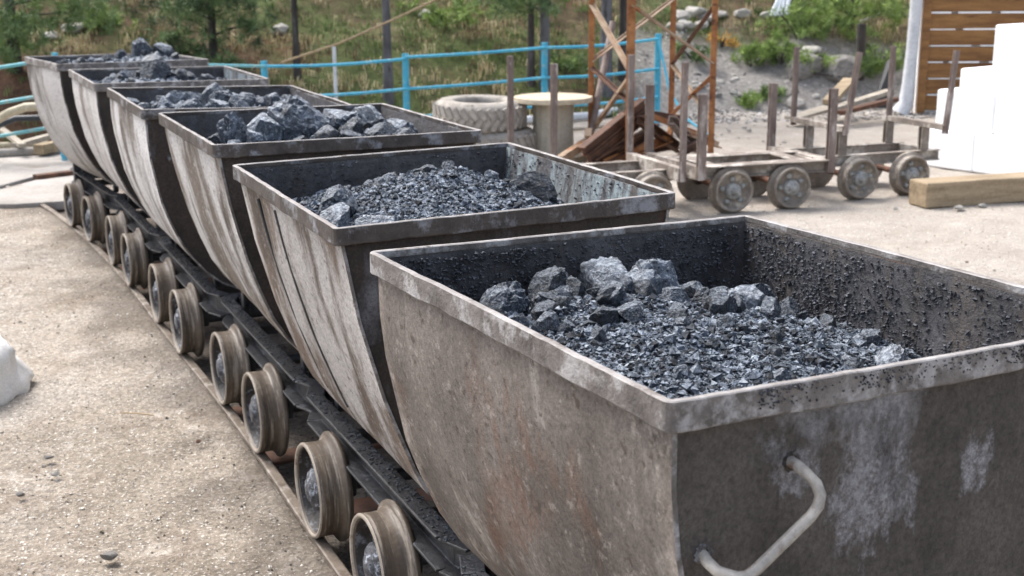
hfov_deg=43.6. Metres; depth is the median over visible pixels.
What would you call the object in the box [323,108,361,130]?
ore lump
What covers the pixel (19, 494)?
stone
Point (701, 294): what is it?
ore lump
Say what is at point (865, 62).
shrub
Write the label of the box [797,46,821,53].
boulder
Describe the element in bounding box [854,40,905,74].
shrub
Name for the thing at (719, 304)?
ore lump
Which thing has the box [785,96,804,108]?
boulder
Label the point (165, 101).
ore lump
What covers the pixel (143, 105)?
ore lump
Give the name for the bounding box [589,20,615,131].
steel pole
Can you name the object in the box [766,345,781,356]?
ore lump
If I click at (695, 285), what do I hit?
ore lump
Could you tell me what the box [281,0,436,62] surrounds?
rope
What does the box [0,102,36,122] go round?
hose
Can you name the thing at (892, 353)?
ore lump
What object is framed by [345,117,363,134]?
ore lump
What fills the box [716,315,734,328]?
ore lump
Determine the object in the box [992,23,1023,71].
white block
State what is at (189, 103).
ore lump
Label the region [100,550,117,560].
stone
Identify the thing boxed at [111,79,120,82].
ore lump
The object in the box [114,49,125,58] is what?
ore lump
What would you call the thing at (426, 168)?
ore lump
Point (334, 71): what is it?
stake
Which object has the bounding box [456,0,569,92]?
pine tree
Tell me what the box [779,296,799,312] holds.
ore lump
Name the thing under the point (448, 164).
ore lump
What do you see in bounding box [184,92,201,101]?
ore lump
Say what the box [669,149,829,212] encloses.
stake truck
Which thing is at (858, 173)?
stake truck
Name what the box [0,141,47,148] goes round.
pipe
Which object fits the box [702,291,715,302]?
ore lump
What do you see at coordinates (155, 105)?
ore lump
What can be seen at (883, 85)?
plank
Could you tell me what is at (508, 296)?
ore lump
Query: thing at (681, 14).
boulder
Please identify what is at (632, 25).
steel tower
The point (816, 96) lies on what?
boulder
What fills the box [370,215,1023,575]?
mine cart
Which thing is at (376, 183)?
ore lump
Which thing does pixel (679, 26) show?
boulder
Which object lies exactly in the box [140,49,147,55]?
ore lump
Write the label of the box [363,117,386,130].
ore lump
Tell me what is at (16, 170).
paving
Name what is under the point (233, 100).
ore lump
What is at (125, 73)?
ore lump
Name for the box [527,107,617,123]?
pipe
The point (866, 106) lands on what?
plank
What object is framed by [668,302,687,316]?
ore lump
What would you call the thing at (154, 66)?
ore lump
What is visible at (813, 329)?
ore lump
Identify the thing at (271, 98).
ore lump
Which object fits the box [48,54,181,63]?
ore load
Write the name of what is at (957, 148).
white block
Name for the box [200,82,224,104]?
ore lump
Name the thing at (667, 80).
bent pipe
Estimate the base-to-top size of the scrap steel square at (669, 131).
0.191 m
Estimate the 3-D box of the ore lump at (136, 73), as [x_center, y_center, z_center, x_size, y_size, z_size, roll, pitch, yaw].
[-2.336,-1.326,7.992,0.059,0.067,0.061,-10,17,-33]
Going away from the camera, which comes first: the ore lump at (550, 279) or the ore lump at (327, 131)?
the ore lump at (550, 279)
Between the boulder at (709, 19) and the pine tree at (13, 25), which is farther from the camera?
the boulder at (709, 19)
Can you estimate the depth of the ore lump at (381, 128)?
5.07 m
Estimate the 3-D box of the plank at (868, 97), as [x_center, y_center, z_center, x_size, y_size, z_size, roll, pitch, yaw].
[4.232,-2.274,15.469,1.110,0.184,0.120,-12,18,-38]
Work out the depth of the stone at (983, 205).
9.98 m
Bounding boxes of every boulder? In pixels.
[44,31,59,39]
[60,23,86,32]
[271,23,288,36]
[418,9,430,18]
[666,22,683,29]
[676,10,689,20]
[677,19,695,28]
[684,6,706,17]
[695,20,708,29]
[697,12,711,22]
[715,92,721,97]
[718,11,727,18]
[729,89,737,93]
[734,8,751,17]
[759,11,770,18]
[784,53,824,80]
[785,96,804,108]
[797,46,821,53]
[812,93,820,98]
[821,55,864,82]
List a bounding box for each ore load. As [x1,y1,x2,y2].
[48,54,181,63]
[88,76,231,82]
[148,100,270,108]
[289,166,556,225]
[507,291,923,398]
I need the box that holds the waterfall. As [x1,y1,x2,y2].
[770,0,790,16]
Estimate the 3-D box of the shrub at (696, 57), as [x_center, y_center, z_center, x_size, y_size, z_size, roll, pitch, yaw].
[2.440,-3.218,17.450,0.776,0.470,0.513,6,16,25]
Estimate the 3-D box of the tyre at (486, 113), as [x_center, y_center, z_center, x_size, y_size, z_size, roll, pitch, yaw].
[-0.319,-1.727,12.708,0.942,0.290,0.942,-9,18,-30]
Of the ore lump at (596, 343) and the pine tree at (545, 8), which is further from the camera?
the pine tree at (545, 8)
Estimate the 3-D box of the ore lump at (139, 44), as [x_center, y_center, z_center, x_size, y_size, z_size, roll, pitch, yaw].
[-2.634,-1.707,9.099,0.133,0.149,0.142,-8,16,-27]
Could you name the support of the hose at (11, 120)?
attached to the pipe fence
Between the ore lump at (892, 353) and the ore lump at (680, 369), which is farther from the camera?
the ore lump at (892, 353)
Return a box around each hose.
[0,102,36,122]
[0,115,40,127]
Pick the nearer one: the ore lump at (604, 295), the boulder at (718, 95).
the ore lump at (604, 295)
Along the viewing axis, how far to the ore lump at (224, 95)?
6.43 m
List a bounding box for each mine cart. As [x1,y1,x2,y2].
[24,53,208,243]
[68,66,268,288]
[107,85,351,356]
[158,103,480,455]
[233,142,674,575]
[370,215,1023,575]
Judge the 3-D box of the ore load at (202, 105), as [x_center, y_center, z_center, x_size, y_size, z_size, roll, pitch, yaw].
[-1.454,-0.906,6.495,0.958,0.087,1.110,-5,15,-24]
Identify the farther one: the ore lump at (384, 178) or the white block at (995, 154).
the white block at (995, 154)
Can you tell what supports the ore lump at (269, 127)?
on the ore load
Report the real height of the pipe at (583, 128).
0.042 m
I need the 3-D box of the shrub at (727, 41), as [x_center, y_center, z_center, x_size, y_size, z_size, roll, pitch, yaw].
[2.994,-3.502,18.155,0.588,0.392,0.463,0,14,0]
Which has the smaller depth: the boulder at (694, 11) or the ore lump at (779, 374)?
the ore lump at (779, 374)
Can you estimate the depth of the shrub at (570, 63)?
16.54 m
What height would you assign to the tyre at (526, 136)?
0.300 m
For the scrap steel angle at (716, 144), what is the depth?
12.65 m
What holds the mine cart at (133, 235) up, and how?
on the railway track
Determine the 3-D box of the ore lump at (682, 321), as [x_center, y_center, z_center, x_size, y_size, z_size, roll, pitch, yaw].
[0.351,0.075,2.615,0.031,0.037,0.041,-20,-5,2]
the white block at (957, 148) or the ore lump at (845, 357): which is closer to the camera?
the ore lump at (845, 357)
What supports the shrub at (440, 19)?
on the hillside
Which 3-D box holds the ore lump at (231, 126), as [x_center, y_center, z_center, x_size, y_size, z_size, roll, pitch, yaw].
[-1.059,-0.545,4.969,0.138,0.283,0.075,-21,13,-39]
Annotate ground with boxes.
[0,149,1023,575]
[527,108,935,150]
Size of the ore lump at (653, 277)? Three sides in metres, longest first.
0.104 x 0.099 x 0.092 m
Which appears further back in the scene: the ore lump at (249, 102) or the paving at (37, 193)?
the paving at (37, 193)
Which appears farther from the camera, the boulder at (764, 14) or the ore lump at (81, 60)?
the boulder at (764, 14)
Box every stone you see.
[16,491,24,496]
[43,455,53,458]
[51,471,59,475]
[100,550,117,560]
[954,205,963,208]
[978,203,986,207]
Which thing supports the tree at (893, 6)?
on the hillside
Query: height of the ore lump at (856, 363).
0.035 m
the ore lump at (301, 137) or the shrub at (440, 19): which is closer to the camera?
the ore lump at (301, 137)
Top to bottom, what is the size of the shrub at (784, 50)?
0.603 m
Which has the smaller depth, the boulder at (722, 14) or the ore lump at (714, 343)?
the ore lump at (714, 343)
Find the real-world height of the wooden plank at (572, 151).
0.212 m
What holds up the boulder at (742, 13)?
on the hillside
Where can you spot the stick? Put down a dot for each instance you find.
(136, 413)
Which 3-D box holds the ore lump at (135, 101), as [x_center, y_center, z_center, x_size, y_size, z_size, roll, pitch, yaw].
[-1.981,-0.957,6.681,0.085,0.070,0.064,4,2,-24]
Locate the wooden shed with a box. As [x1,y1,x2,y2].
[893,0,1023,114]
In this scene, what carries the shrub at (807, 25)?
on the hillside
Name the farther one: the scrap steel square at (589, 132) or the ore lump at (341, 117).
the scrap steel square at (589, 132)
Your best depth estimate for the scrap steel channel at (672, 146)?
12.37 m
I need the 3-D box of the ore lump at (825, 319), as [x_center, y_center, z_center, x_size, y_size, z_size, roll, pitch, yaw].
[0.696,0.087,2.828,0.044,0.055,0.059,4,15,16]
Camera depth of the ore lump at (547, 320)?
2.61 m
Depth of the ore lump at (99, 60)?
8.90 m
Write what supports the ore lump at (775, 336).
on the ore load at (660, 341)
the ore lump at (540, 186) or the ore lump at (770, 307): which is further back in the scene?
the ore lump at (540, 186)
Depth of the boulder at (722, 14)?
18.64 m
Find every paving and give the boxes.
[0,154,72,188]
[0,175,73,209]
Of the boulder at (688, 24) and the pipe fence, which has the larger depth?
the boulder at (688, 24)
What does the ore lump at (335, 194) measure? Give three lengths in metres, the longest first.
0.131 x 0.125 x 0.100 m
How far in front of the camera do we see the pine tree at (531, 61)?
16.14 m
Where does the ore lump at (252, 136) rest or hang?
on the ore load
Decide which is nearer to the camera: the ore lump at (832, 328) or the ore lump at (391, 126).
the ore lump at (832, 328)
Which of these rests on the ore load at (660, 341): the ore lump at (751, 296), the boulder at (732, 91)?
the ore lump at (751, 296)
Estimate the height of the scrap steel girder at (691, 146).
0.141 m
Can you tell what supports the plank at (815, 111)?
on the ground at (861, 131)
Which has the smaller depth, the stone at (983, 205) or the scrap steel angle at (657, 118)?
the stone at (983, 205)
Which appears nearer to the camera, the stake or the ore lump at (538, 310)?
the ore lump at (538, 310)
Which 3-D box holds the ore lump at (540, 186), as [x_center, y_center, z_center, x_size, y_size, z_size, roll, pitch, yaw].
[0.061,-0.308,4.080,0.183,0.132,0.056,4,16,16]
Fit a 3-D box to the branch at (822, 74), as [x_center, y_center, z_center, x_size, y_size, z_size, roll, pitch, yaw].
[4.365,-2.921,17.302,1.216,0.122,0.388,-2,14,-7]
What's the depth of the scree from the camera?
16.31 m
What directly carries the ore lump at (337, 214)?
on the ore load at (410, 195)
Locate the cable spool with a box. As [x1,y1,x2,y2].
[514,93,592,161]
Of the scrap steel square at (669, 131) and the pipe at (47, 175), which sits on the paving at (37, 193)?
the pipe at (47, 175)
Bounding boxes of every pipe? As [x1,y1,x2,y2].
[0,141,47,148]
[0,147,60,156]
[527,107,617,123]
[573,124,605,130]
[657,40,707,133]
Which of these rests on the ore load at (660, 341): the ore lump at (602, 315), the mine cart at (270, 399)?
the ore lump at (602, 315)
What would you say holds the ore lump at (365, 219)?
on the ore load at (410, 195)
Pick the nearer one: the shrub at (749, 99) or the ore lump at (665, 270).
the ore lump at (665, 270)
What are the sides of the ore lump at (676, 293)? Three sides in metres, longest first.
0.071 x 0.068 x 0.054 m
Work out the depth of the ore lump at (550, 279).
2.85 m
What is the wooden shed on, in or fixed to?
on the ground at (92, 479)
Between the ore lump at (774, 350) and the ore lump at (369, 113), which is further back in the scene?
the ore lump at (369, 113)
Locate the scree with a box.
[614,30,935,125]
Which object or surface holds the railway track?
on the ground at (92, 479)
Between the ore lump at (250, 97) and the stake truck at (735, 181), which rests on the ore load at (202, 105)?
the ore lump at (250, 97)
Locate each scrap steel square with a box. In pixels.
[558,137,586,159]
[584,128,594,138]
[667,114,677,139]
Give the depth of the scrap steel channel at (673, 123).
12.22 m
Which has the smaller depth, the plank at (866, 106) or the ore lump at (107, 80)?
the ore lump at (107, 80)
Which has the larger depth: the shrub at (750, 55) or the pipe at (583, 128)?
the shrub at (750, 55)
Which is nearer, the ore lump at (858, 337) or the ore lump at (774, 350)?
the ore lump at (774, 350)
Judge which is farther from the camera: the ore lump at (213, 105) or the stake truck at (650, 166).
the stake truck at (650, 166)
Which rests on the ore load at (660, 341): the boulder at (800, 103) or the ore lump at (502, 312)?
the ore lump at (502, 312)
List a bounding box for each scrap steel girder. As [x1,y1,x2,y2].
[578,98,644,156]
[586,111,644,162]
[677,134,714,154]
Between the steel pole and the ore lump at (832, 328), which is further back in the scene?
the steel pole
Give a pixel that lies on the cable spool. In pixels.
(540, 103)
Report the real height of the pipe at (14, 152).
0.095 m
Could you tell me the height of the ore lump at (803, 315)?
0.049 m
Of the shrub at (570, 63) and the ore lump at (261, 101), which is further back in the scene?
the shrub at (570, 63)
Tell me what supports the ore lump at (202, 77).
on the ore load at (158, 79)
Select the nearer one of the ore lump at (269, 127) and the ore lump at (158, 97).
the ore lump at (269, 127)
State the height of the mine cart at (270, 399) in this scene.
1.285 m
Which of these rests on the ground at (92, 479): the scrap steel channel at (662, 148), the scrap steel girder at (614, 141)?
the scrap steel channel at (662, 148)
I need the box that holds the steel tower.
[588,0,718,160]
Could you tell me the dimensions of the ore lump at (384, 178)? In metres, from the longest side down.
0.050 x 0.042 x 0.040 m
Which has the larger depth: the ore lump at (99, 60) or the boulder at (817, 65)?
the boulder at (817, 65)
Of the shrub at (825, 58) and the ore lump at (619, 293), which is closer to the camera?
the ore lump at (619, 293)
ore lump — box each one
[60,58,68,63]
[75,57,85,62]
[94,58,103,62]
[101,54,111,61]
[102,77,112,82]
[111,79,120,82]
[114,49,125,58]
[115,74,124,80]
[117,69,131,78]
[127,97,139,104]
[131,37,152,55]
[133,70,140,77]
[138,102,151,108]
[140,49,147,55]
[140,53,170,79]
[152,42,173,57]
[152,101,158,108]
[155,95,161,102]
[156,96,171,108]
[166,90,185,103]
[170,70,176,77]
[171,52,178,59]
[175,100,184,107]
[176,68,187,80]
[179,99,197,107]
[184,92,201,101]
[186,71,196,79]
[197,75,207,79]
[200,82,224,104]
[206,102,221,107]
[207,133,221,143]
[208,91,219,102]
[209,99,229,106]
[216,111,246,143]
[218,90,232,101]
[227,139,241,143]
[228,95,239,107]
[234,100,249,106]
[239,92,255,96]
[240,98,252,106]
[244,95,255,104]
[246,112,283,142]
[246,129,265,142]
[255,97,266,106]
[263,92,279,105]
[267,94,331,140]
[293,135,307,139]
[314,124,338,138]
[318,184,358,216]
[319,202,350,226]
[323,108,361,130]
[325,116,335,128]
[338,130,360,137]
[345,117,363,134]
[351,105,382,125]
[355,215,401,224]
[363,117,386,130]
[364,122,392,135]
[372,181,381,186]
[373,177,381,182]
[381,173,393,182]
[386,121,396,132]
[387,118,413,129]
[393,127,416,134]
[419,164,434,172]
[441,160,454,169]
[470,183,479,188]
[479,281,529,313]
[484,170,498,180]
[494,308,507,316]
[510,170,557,204]
[512,313,528,327]
[523,191,531,196]
[527,266,568,298]
[529,292,555,309]
[530,300,554,319]
[530,310,559,332]
[549,289,568,296]
[552,295,570,307]
[556,285,572,295]
[556,319,575,332]
[557,198,563,204]
[566,276,586,296]
[578,256,633,293]
[586,287,599,297]
[589,306,617,325]
[589,326,606,342]
[589,340,604,347]
[597,284,617,304]
[608,281,625,307]
[616,301,643,324]
[619,293,645,309]
[628,269,662,294]
[631,257,680,292]
[631,279,657,296]
[650,372,659,377]
[662,286,689,302]
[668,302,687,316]
[668,307,686,318]
[674,364,688,373]
[675,317,690,325]
[680,281,702,290]
[680,284,695,298]
[692,287,710,301]
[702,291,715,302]
[704,338,719,349]
[708,292,729,314]
[711,286,728,290]
[716,290,737,312]
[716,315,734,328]
[724,283,777,300]
[728,285,764,308]
[732,293,745,312]
[759,295,780,319]
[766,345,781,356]
[770,330,782,341]
[773,368,790,380]
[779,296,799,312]
[781,304,798,318]
[797,311,810,319]
[807,326,817,333]
[819,313,835,327]
[823,326,835,331]
[840,354,851,361]
[842,357,863,368]
[852,335,863,339]
[860,328,880,345]
[863,350,874,356]
[873,343,904,364]
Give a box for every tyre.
[432,95,526,133]
[476,126,536,149]
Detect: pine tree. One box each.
[0,0,133,75]
[106,0,279,61]
[291,0,301,79]
[382,0,394,104]
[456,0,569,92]
[527,0,535,86]
[599,0,612,98]
[617,0,626,81]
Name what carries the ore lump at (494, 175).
on the ore load at (410, 195)
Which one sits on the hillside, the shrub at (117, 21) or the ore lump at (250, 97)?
the shrub at (117, 21)
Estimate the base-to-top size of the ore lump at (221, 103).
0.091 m
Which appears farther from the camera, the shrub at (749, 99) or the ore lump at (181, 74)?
the shrub at (749, 99)
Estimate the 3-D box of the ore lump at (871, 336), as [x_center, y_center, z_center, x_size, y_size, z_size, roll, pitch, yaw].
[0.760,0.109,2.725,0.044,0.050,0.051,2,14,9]
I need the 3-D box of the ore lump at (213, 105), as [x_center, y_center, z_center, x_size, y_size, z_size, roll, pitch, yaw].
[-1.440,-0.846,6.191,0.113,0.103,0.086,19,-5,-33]
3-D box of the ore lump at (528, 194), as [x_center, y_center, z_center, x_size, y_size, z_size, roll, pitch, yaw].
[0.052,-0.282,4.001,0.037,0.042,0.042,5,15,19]
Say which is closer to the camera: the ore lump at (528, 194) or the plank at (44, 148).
the ore lump at (528, 194)
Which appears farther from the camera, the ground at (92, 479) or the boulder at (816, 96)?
the boulder at (816, 96)
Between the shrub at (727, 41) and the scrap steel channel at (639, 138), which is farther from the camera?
the shrub at (727, 41)
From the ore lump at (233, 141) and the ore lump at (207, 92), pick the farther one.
the ore lump at (207, 92)
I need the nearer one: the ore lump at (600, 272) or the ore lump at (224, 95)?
the ore lump at (600, 272)
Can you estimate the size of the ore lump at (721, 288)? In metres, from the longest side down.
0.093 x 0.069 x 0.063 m
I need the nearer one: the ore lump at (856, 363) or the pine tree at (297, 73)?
the ore lump at (856, 363)
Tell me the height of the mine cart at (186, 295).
1.265 m
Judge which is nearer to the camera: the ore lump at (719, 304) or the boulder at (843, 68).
the ore lump at (719, 304)
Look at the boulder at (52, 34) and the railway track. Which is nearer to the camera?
the railway track
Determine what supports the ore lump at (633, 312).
on the ore load at (660, 341)
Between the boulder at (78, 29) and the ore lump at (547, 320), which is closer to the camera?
the ore lump at (547, 320)
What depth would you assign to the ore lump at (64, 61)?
9.02 m
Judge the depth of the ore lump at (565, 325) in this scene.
2.59 m
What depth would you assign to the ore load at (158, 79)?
7.78 m
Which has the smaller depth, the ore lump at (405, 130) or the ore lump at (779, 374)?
the ore lump at (779, 374)
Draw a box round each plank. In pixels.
[0,127,25,147]
[11,133,50,147]
[33,141,57,154]
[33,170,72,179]
[785,100,844,119]
[822,78,851,104]
[837,97,898,114]
[838,89,887,109]
[875,59,889,107]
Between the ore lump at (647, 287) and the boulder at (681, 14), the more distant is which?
the boulder at (681, 14)
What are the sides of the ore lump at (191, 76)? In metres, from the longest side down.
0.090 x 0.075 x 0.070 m
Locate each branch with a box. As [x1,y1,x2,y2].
[812,69,866,76]
[859,13,908,22]
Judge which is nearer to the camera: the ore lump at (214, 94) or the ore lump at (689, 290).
the ore lump at (689, 290)
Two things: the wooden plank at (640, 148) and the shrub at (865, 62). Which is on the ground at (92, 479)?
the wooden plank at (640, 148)
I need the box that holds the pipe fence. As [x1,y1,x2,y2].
[0,33,661,160]
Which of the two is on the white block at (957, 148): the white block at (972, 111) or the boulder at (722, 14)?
the white block at (972, 111)
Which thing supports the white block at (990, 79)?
on the white block at (972, 111)
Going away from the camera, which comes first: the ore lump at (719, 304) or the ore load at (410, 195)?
the ore lump at (719, 304)
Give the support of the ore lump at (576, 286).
on the ore load at (660, 341)
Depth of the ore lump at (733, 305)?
2.82 m
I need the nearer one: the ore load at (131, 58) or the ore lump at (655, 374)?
the ore lump at (655, 374)
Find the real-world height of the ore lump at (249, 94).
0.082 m
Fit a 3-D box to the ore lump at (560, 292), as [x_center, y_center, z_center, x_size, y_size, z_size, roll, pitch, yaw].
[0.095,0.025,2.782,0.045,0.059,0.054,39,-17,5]
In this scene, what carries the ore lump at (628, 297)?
on the ore load at (660, 341)
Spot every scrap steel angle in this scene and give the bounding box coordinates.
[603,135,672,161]
[654,111,689,123]
[654,114,696,135]
[687,129,721,148]
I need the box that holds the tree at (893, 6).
[776,0,909,40]
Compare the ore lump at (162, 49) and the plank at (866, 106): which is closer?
the ore lump at (162, 49)
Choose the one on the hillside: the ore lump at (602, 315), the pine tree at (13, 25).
the pine tree at (13, 25)
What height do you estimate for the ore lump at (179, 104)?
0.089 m
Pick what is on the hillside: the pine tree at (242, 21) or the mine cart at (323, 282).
the pine tree at (242, 21)
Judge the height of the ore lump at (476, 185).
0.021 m
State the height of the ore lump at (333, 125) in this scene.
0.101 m
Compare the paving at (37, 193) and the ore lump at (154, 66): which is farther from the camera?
the paving at (37, 193)
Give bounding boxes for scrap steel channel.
[593,123,661,161]
[635,115,679,152]
[642,145,670,154]
[667,116,695,152]
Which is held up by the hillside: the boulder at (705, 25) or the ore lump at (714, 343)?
the boulder at (705, 25)
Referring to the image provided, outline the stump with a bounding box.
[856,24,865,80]
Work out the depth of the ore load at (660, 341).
2.52 m
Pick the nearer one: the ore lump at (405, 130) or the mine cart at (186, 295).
the ore lump at (405, 130)
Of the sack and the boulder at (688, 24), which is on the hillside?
the boulder at (688, 24)
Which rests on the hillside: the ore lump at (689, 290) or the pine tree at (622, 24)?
the pine tree at (622, 24)
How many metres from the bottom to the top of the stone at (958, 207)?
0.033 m
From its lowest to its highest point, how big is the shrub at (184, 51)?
0.711 m
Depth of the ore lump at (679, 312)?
2.69 m
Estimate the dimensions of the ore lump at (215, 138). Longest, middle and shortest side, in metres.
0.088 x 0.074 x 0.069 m
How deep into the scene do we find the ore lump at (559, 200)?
4.08 m
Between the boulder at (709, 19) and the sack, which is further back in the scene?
the boulder at (709, 19)
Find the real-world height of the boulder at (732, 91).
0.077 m
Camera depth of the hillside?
16.81 m
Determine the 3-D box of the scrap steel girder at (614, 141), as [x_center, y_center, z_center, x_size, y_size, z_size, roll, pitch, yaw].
[1.014,-1.440,12.095,0.868,0.463,0.085,-13,19,-40]
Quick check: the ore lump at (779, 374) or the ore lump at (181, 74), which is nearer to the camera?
the ore lump at (779, 374)
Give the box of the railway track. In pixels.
[5,185,432,575]
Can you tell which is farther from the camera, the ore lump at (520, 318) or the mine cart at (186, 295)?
the mine cart at (186, 295)
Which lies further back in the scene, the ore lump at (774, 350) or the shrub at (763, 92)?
the shrub at (763, 92)
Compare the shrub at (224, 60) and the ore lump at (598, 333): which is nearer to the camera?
the ore lump at (598, 333)
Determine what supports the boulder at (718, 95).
on the scree
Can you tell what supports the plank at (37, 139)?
on the pipe at (14, 152)
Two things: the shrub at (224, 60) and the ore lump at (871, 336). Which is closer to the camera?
the ore lump at (871, 336)
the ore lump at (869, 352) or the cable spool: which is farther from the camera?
the cable spool
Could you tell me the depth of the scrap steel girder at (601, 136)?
11.96 m
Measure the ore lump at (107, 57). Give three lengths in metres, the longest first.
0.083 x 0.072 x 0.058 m
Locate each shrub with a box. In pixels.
[80,0,142,32]
[154,19,225,57]
[192,34,264,73]
[394,0,496,28]
[550,49,587,73]
[675,37,718,64]
[706,31,740,48]
[729,39,778,66]
[732,88,764,109]
[750,0,851,43]
[754,26,806,65]
[754,81,789,102]
[783,40,846,72]
[844,49,877,79]
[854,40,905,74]
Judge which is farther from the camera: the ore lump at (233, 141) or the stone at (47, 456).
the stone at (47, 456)
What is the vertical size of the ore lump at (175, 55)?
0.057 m
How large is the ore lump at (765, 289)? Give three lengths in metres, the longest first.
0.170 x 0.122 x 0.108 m
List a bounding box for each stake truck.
[507,55,707,191]
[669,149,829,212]
[766,46,959,198]
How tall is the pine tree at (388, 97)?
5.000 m
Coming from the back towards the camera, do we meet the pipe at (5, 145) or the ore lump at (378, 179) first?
the pipe at (5, 145)
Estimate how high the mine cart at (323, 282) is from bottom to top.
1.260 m
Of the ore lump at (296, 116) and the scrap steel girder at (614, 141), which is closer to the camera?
the ore lump at (296, 116)
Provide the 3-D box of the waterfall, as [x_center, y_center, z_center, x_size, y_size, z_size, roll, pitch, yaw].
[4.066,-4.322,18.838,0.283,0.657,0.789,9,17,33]
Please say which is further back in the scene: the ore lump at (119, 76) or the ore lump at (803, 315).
the ore lump at (119, 76)
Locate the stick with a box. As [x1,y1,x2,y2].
[120,412,153,415]
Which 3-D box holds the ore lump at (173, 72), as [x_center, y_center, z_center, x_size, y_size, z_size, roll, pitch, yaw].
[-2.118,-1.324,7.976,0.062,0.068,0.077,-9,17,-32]
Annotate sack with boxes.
[0,335,33,405]
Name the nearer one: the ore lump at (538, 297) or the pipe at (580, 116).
the ore lump at (538, 297)
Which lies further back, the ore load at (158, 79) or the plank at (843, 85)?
the plank at (843, 85)
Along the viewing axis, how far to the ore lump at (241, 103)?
6.27 m
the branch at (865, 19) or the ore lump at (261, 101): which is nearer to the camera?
the ore lump at (261, 101)
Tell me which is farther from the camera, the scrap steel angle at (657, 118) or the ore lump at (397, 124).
the scrap steel angle at (657, 118)
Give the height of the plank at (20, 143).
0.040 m
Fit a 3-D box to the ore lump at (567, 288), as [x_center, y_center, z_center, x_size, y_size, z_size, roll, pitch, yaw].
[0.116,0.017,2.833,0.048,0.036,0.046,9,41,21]
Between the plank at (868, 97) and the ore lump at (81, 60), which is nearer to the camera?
the ore lump at (81, 60)
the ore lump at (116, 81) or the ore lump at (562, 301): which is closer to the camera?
the ore lump at (562, 301)
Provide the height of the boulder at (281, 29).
0.195 m
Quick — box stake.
[332,47,337,98]
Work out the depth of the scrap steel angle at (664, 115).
12.61 m
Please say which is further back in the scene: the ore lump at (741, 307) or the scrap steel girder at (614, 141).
the scrap steel girder at (614, 141)
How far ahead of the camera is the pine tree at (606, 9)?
16.30 m
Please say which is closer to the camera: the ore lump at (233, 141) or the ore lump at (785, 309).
the ore lump at (785, 309)
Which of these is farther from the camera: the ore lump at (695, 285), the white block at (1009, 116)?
the white block at (1009, 116)
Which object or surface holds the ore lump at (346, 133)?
on the ore load
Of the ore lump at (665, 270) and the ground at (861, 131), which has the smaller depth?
the ore lump at (665, 270)
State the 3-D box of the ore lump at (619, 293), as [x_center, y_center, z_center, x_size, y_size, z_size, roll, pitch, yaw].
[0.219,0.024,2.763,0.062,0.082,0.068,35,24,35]
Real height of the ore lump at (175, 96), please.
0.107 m
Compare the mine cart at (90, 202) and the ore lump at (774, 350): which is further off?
the mine cart at (90, 202)
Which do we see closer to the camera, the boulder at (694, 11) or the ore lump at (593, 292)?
the ore lump at (593, 292)
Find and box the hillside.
[0,0,916,149]
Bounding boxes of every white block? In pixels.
[927,128,978,171]
[936,87,1001,133]
[960,66,1011,93]
[973,133,1023,173]
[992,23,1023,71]
[994,94,1023,136]
[1007,71,1023,94]
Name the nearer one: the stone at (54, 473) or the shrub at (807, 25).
the stone at (54, 473)
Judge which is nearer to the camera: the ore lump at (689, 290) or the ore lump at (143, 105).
the ore lump at (689, 290)
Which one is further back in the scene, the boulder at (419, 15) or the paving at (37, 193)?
the boulder at (419, 15)
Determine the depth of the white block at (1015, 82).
11.35 m
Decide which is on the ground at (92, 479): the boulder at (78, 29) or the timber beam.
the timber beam
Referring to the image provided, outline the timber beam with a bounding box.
[908,172,1023,207]

